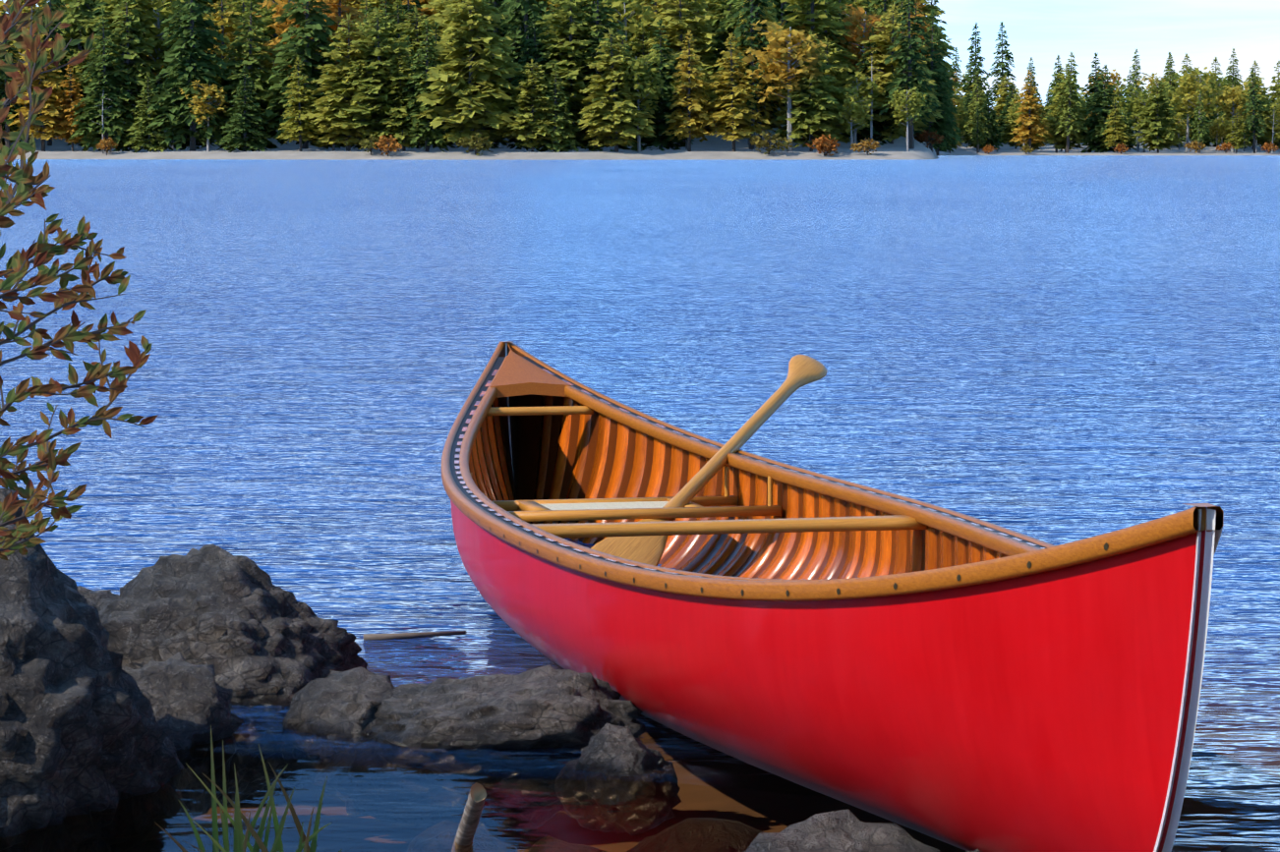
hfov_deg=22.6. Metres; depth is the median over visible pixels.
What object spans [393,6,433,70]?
cedar tree
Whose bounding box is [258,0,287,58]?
spruce tree
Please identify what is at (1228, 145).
shrub
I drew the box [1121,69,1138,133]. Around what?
spruce tree
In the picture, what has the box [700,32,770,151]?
larch tree
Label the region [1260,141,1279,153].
shrub
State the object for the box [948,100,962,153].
larch tree
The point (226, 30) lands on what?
larch tree
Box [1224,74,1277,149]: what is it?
cedar tree
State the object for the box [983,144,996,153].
shrub
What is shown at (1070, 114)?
spruce tree
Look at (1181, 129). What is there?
birch tree
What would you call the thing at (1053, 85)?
spruce tree
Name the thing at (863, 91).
birch tree
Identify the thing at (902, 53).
spruce tree
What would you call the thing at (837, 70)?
cedar tree
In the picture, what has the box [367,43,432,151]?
cedar tree
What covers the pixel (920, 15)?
larch tree
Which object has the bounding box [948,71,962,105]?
birch tree
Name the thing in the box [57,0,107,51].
spruce tree
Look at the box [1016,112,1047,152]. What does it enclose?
cedar tree
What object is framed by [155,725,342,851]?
sedge grass
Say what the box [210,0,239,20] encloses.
spruce tree
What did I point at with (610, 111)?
cedar tree
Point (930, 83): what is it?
cedar tree
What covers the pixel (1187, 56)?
larch tree
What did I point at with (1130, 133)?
spruce tree
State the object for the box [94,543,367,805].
peak rock
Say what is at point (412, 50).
spruce tree
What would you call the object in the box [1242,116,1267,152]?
birch tree
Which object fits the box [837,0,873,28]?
spruce tree
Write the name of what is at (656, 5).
larch tree
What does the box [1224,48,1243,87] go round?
spruce tree
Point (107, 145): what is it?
shrub
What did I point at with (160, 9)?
spruce tree
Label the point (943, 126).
spruce tree
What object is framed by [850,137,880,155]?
shrub
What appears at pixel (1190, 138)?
spruce tree
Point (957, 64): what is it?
spruce tree
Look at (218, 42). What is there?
cedar tree
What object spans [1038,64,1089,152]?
cedar tree
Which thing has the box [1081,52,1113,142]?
spruce tree
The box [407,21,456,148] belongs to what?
spruce tree
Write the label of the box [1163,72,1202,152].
birch tree
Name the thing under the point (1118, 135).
larch tree
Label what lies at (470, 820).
birch stick
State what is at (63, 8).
spruce tree
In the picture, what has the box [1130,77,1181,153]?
cedar tree
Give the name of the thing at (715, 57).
spruce tree
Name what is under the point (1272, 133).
snag tree
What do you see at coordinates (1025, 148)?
shrub
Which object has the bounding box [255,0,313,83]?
larch tree
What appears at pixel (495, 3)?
spruce tree
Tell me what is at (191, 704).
rock
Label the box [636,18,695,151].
spruce tree
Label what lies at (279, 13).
birch tree
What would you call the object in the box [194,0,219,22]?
larch tree
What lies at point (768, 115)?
larch tree
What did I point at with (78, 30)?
spruce tree
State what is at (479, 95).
cedar tree
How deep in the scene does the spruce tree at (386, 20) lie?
305.77 m
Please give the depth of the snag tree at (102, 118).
296.38 m
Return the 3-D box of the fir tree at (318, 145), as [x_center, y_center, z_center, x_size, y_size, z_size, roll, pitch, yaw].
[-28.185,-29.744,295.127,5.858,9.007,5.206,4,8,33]
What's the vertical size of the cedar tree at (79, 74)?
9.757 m
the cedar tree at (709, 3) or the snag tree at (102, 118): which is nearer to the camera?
the snag tree at (102, 118)
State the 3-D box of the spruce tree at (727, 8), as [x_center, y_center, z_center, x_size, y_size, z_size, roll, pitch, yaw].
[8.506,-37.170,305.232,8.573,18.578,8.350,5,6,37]
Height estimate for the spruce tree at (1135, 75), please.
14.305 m
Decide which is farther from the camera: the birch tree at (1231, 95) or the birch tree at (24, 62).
the birch tree at (1231, 95)
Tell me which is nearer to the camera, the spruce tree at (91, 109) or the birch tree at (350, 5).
the spruce tree at (91, 109)
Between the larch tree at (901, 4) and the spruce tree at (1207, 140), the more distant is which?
the spruce tree at (1207, 140)
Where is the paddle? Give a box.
[590,354,827,566]
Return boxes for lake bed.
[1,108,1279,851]
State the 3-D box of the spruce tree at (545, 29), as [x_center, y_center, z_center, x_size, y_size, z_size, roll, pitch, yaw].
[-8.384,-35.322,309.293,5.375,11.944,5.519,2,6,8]
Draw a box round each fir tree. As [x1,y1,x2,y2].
[78,0,175,151]
[123,71,175,152]
[196,0,293,150]
[218,63,272,152]
[309,57,352,149]
[391,0,432,43]
[457,100,512,148]
[529,62,583,152]
[996,83,1017,144]
[1259,105,1279,148]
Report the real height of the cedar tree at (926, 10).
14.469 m
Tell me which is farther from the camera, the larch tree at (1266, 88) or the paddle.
the larch tree at (1266, 88)
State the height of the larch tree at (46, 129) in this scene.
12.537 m
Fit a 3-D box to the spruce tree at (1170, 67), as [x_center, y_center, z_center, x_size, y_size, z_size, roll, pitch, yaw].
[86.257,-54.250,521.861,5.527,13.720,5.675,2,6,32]
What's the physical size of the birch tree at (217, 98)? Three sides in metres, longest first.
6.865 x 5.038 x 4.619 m
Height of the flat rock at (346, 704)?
0.226 m
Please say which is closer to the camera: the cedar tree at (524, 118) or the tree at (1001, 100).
the cedar tree at (524, 118)
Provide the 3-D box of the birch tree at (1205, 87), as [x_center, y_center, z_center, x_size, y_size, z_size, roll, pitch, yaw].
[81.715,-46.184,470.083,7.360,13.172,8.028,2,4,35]
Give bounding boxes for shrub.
[95,137,118,155]
[357,133,386,155]
[371,134,402,156]
[456,132,493,155]
[750,130,792,154]
[805,134,840,156]
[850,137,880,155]
[913,129,944,148]
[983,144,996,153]
[1020,144,1034,153]
[1114,143,1128,153]
[1183,139,1206,153]
[1215,141,1233,153]
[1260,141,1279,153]
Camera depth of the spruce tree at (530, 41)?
291.05 m
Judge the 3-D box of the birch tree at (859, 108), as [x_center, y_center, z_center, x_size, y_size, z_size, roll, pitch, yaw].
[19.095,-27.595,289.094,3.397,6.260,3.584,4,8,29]
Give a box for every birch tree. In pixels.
[0,23,57,143]
[20,63,65,104]
[111,0,210,83]
[179,80,230,151]
[210,35,261,106]
[251,0,345,75]
[267,56,288,96]
[321,0,378,30]
[336,0,394,39]
[528,0,573,22]
[539,0,641,39]
[594,0,657,58]
[614,50,674,151]
[656,0,724,31]
[661,64,724,149]
[741,19,826,151]
[762,19,818,113]
[827,3,892,75]
[832,66,880,145]
[834,85,873,151]
[866,8,881,23]
[887,86,931,151]
[947,85,968,151]
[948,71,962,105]
[1008,102,1034,152]
[1081,68,1125,98]
[1107,78,1137,117]
[1113,84,1156,151]
[1122,94,1151,152]
[1134,72,1173,96]
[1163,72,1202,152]
[1168,114,1191,149]
[1169,66,1223,152]
[1181,65,1218,111]
[1208,117,1227,151]
[1210,76,1236,118]
[1211,113,1230,143]
[1212,81,1264,152]
[1227,111,1257,151]
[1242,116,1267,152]
[1263,100,1279,129]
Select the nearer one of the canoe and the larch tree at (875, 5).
the canoe
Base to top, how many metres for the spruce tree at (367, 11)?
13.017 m
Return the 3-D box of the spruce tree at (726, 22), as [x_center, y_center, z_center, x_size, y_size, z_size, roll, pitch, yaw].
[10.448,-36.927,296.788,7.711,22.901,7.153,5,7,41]
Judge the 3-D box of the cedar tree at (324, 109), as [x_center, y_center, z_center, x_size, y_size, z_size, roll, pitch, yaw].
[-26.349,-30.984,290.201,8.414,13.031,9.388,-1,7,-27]
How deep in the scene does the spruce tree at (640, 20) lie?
310.83 m
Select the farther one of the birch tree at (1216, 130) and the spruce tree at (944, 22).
the birch tree at (1216, 130)
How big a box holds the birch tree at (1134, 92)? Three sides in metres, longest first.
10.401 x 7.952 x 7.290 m
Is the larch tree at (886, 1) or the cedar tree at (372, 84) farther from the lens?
the larch tree at (886, 1)
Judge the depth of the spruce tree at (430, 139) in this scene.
287.00 m
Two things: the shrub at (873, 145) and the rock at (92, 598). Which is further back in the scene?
the shrub at (873, 145)
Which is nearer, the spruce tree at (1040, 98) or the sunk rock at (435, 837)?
the sunk rock at (435, 837)
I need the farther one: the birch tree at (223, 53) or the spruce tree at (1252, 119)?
the spruce tree at (1252, 119)
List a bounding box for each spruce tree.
[0,8,23,148]
[0,58,31,146]
[27,0,73,145]
[51,0,66,34]
[55,0,101,133]
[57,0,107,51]
[68,6,136,151]
[93,0,143,54]
[145,0,232,151]
[146,0,173,79]
[166,0,208,8]
[167,66,217,149]
[168,0,197,91]
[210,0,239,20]
[213,0,235,47]
[241,0,276,46]
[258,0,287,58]
[258,0,341,148]
[292,49,319,146]
[341,14,384,149]
[357,0,376,25]
[374,0,402,70]
[397,18,455,152]
[399,34,424,148]
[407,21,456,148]
[483,0,522,58]
[493,0,544,79]
[496,0,553,97]
[503,11,572,150]
[540,0,557,49]
[562,0,653,151]
[564,0,591,41]
[617,25,637,138]
[627,0,661,35]
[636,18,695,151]
[683,2,724,126]
[706,0,765,111]
[713,0,782,143]
[718,0,780,149]
[766,0,800,35]
[784,0,856,113]
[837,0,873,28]
[841,25,897,145]
[866,0,900,47]
[875,0,939,148]
[913,8,961,152]
[918,0,954,103]
[932,47,963,155]
[950,47,963,108]
[957,23,991,148]
[960,70,990,152]
[969,104,985,153]
[975,84,1002,151]
[986,22,1016,106]
[1023,57,1043,118]
[1031,78,1046,122]
[1040,64,1064,121]
[1041,89,1051,121]
[1046,55,1062,152]
[1053,52,1088,153]
[1072,64,1133,152]
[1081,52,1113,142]
[1111,107,1137,150]
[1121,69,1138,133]
[1126,49,1146,131]
[1156,52,1191,140]
[1163,52,1175,80]
[1163,83,1186,148]
[1182,71,1195,141]
[1184,79,1218,147]
[1190,89,1211,153]
[1208,76,1246,148]
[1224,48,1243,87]
[1239,67,1267,153]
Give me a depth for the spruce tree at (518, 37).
296.36 m
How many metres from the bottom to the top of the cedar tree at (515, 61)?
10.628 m
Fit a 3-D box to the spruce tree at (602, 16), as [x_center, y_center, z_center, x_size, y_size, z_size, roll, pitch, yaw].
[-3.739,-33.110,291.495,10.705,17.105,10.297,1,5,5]
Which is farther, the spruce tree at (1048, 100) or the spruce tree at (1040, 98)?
the spruce tree at (1040, 98)
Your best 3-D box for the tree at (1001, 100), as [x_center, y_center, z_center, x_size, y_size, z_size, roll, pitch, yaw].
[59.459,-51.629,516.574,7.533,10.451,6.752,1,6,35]
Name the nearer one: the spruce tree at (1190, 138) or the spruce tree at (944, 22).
the spruce tree at (944, 22)
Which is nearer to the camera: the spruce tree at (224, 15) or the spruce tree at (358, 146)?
the spruce tree at (358, 146)
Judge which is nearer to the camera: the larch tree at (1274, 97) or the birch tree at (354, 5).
the birch tree at (354, 5)
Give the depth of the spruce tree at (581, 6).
306.56 m
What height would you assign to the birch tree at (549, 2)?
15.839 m
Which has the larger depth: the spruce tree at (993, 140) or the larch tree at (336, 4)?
the spruce tree at (993, 140)
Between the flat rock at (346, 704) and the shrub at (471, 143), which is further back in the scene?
the shrub at (471, 143)
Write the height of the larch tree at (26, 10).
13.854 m
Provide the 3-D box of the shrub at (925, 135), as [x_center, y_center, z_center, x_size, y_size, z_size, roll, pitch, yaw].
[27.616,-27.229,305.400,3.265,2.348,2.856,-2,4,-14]
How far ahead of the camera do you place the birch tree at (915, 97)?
289.66 m
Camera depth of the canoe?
4.43 m
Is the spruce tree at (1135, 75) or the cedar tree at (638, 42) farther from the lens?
the spruce tree at (1135, 75)
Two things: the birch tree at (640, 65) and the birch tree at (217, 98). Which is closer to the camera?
the birch tree at (640, 65)
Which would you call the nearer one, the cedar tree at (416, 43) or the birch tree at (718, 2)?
the cedar tree at (416, 43)
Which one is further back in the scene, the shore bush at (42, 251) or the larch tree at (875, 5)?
the larch tree at (875, 5)
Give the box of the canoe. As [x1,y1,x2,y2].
[441,341,1223,851]
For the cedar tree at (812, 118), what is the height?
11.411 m
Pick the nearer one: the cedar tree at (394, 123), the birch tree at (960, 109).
the cedar tree at (394, 123)
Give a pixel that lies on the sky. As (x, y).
(1042, 30)
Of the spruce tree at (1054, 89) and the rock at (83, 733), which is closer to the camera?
the rock at (83, 733)
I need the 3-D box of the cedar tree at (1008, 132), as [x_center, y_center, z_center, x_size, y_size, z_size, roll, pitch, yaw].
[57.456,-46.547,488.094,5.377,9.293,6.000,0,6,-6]
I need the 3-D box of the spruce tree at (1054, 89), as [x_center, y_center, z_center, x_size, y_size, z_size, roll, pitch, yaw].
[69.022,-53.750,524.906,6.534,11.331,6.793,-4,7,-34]
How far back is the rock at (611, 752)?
4.92 m
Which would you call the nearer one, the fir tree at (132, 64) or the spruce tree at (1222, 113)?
the fir tree at (132, 64)
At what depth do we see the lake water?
15.22 m
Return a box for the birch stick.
[451,782,486,851]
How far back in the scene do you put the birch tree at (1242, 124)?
477.25 m
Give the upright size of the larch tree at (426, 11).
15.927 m
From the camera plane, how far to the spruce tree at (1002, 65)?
526.37 m
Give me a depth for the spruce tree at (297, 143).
299.25 m
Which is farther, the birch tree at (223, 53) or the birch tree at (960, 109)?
the birch tree at (960, 109)
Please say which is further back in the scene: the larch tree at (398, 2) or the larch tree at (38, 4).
the larch tree at (38, 4)
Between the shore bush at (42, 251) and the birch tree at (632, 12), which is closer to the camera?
the shore bush at (42, 251)
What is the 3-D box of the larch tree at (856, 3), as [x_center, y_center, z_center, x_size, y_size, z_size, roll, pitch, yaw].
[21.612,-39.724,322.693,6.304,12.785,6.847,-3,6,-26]
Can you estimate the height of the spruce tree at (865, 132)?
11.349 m
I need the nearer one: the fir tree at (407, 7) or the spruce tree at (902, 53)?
the spruce tree at (902, 53)
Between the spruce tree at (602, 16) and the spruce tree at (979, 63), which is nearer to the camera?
the spruce tree at (602, 16)
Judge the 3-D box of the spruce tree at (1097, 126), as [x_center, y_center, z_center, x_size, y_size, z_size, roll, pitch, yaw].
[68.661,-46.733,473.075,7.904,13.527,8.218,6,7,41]
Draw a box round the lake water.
[0,155,1279,851]
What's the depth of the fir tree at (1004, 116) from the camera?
500.81 m
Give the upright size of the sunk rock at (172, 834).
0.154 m
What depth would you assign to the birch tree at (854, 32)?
305.05 m
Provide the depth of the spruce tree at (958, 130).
320.04 m
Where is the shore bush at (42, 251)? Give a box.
[0,0,158,560]
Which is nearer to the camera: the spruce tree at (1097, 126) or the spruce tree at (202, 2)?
the spruce tree at (202, 2)
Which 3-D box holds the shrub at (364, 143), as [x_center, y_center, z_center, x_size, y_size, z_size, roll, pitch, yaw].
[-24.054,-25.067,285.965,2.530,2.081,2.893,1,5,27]
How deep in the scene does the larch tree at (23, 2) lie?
316.07 m
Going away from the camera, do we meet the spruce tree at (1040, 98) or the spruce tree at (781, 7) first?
the spruce tree at (781, 7)
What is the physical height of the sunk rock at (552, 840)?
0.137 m
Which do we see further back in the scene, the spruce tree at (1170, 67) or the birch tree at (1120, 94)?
the spruce tree at (1170, 67)
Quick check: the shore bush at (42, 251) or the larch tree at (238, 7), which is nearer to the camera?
the shore bush at (42, 251)
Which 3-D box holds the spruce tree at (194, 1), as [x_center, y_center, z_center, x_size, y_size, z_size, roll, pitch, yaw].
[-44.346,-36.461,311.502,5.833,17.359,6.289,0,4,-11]
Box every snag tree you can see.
[92,95,111,153]
[866,62,882,143]
[1271,115,1279,153]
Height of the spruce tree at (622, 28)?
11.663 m
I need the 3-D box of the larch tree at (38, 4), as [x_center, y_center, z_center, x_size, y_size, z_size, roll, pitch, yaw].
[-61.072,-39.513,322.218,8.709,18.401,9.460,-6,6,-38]
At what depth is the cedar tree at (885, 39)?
297.50 m
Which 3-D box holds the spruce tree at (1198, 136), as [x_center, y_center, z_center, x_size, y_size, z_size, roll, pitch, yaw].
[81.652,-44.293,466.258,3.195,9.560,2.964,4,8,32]
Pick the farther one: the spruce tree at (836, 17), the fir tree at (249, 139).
the spruce tree at (836, 17)
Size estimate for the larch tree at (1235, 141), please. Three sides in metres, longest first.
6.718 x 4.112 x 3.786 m
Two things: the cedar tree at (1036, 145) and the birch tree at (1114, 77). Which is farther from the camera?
the birch tree at (1114, 77)
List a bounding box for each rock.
[0,488,194,851]
[77,585,119,606]
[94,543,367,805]
[114,815,247,851]
[121,651,244,816]
[280,666,394,797]
[311,664,645,834]
[406,819,518,851]
[527,835,606,851]
[554,722,681,835]
[626,817,763,851]
[743,809,939,851]
[1220,845,1265,851]
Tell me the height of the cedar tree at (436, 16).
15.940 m
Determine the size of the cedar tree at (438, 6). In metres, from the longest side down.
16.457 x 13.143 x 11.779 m
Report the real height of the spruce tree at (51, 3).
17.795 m
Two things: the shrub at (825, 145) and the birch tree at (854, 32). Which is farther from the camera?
the birch tree at (854, 32)
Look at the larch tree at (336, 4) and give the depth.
298.54 m
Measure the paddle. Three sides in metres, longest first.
1.500 x 0.155 x 0.033 m
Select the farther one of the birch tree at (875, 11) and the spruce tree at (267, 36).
the birch tree at (875, 11)
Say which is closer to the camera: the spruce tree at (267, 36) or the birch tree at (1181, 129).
the spruce tree at (267, 36)
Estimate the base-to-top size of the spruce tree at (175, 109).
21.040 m
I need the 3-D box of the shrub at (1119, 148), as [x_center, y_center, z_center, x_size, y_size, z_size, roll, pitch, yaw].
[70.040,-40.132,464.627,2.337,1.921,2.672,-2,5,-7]
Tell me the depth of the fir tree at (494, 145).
292.24 m
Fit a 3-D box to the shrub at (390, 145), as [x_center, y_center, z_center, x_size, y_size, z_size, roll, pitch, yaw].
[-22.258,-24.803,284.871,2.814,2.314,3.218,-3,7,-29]
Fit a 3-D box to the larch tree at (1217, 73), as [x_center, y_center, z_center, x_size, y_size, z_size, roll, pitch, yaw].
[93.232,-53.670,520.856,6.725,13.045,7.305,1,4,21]
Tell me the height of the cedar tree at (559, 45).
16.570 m
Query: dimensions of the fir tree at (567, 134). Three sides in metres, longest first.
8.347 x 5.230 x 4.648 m
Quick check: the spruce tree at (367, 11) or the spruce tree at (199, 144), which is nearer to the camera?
the spruce tree at (199, 144)
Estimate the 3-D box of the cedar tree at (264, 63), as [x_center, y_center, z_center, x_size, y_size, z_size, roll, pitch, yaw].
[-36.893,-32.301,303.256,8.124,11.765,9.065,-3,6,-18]
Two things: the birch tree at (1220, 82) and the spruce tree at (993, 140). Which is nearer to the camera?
the spruce tree at (993, 140)
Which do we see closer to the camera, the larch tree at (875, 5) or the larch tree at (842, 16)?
the larch tree at (842, 16)
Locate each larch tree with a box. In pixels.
[0,0,49,55]
[5,29,72,151]
[8,6,45,138]
[32,0,59,62]
[50,64,89,151]
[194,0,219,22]
[197,0,261,142]
[218,0,273,62]
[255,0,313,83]
[276,56,320,151]
[310,0,367,74]
[381,0,419,57]
[389,0,443,31]
[627,0,683,57]
[661,29,717,151]
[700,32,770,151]
[717,25,762,138]
[723,0,792,148]
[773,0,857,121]
[816,0,866,51]
[841,0,874,48]
[868,0,901,13]
[871,0,891,13]
[887,0,929,55]
[899,0,941,96]
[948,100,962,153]
[1009,69,1053,153]
[1101,98,1130,153]
[1178,53,1191,111]
[1208,57,1224,116]
[1224,109,1250,153]
[1242,59,1275,106]
[1267,59,1279,115]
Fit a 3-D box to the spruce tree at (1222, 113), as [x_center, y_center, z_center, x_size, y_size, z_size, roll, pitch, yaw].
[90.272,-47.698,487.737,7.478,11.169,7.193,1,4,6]
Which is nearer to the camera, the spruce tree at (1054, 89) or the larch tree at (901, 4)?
the larch tree at (901, 4)
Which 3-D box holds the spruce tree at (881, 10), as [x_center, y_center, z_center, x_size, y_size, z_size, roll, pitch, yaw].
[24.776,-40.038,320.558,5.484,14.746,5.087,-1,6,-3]
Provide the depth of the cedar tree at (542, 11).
315.20 m
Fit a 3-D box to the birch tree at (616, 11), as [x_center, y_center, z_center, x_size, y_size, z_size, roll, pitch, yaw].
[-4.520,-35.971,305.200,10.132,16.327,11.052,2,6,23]
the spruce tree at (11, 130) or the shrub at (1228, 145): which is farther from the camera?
the shrub at (1228, 145)
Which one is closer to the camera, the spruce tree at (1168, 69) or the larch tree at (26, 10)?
the larch tree at (26, 10)
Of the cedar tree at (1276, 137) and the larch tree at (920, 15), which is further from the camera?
the cedar tree at (1276, 137)
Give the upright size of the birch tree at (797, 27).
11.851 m
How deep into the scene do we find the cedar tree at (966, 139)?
484.73 m
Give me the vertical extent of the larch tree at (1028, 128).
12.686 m
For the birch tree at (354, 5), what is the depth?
316.23 m
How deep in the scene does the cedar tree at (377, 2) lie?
314.01 m
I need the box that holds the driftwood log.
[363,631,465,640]
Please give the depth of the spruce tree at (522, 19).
302.87 m
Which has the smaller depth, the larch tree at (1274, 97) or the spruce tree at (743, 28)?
the spruce tree at (743, 28)
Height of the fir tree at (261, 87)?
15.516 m
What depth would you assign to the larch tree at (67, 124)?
299.19 m
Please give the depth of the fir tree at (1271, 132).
485.72 m
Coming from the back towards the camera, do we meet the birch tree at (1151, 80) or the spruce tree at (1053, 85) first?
the birch tree at (1151, 80)
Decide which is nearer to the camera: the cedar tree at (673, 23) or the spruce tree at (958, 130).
the cedar tree at (673, 23)
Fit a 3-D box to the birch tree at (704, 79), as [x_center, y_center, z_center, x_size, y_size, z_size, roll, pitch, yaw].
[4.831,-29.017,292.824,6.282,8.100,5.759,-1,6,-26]
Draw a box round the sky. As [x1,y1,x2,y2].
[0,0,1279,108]
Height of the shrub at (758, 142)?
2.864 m
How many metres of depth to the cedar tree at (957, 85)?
337.82 m
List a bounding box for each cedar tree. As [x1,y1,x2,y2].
[60,54,97,147]
[62,0,174,148]
[197,15,229,136]
[218,23,280,131]
[305,12,384,151]
[330,4,427,151]
[357,0,400,25]
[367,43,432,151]
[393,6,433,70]
[411,0,523,151]
[416,0,492,58]
[419,0,515,131]
[494,29,523,132]
[496,58,562,151]
[507,0,565,35]
[518,0,617,149]
[575,27,656,152]
[616,0,637,33]
[627,24,653,99]
[634,0,724,141]
[678,0,724,72]
[773,30,849,151]
[808,36,867,143]
[849,2,943,143]
[876,14,943,131]
[890,0,955,94]
[939,30,962,100]
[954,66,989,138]
[960,95,996,149]
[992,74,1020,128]
[999,90,1024,149]
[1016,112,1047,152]
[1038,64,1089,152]
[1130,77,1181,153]
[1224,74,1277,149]
[1267,113,1279,148]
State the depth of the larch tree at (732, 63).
300.34 m
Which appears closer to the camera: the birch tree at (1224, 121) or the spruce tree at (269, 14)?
the spruce tree at (269, 14)

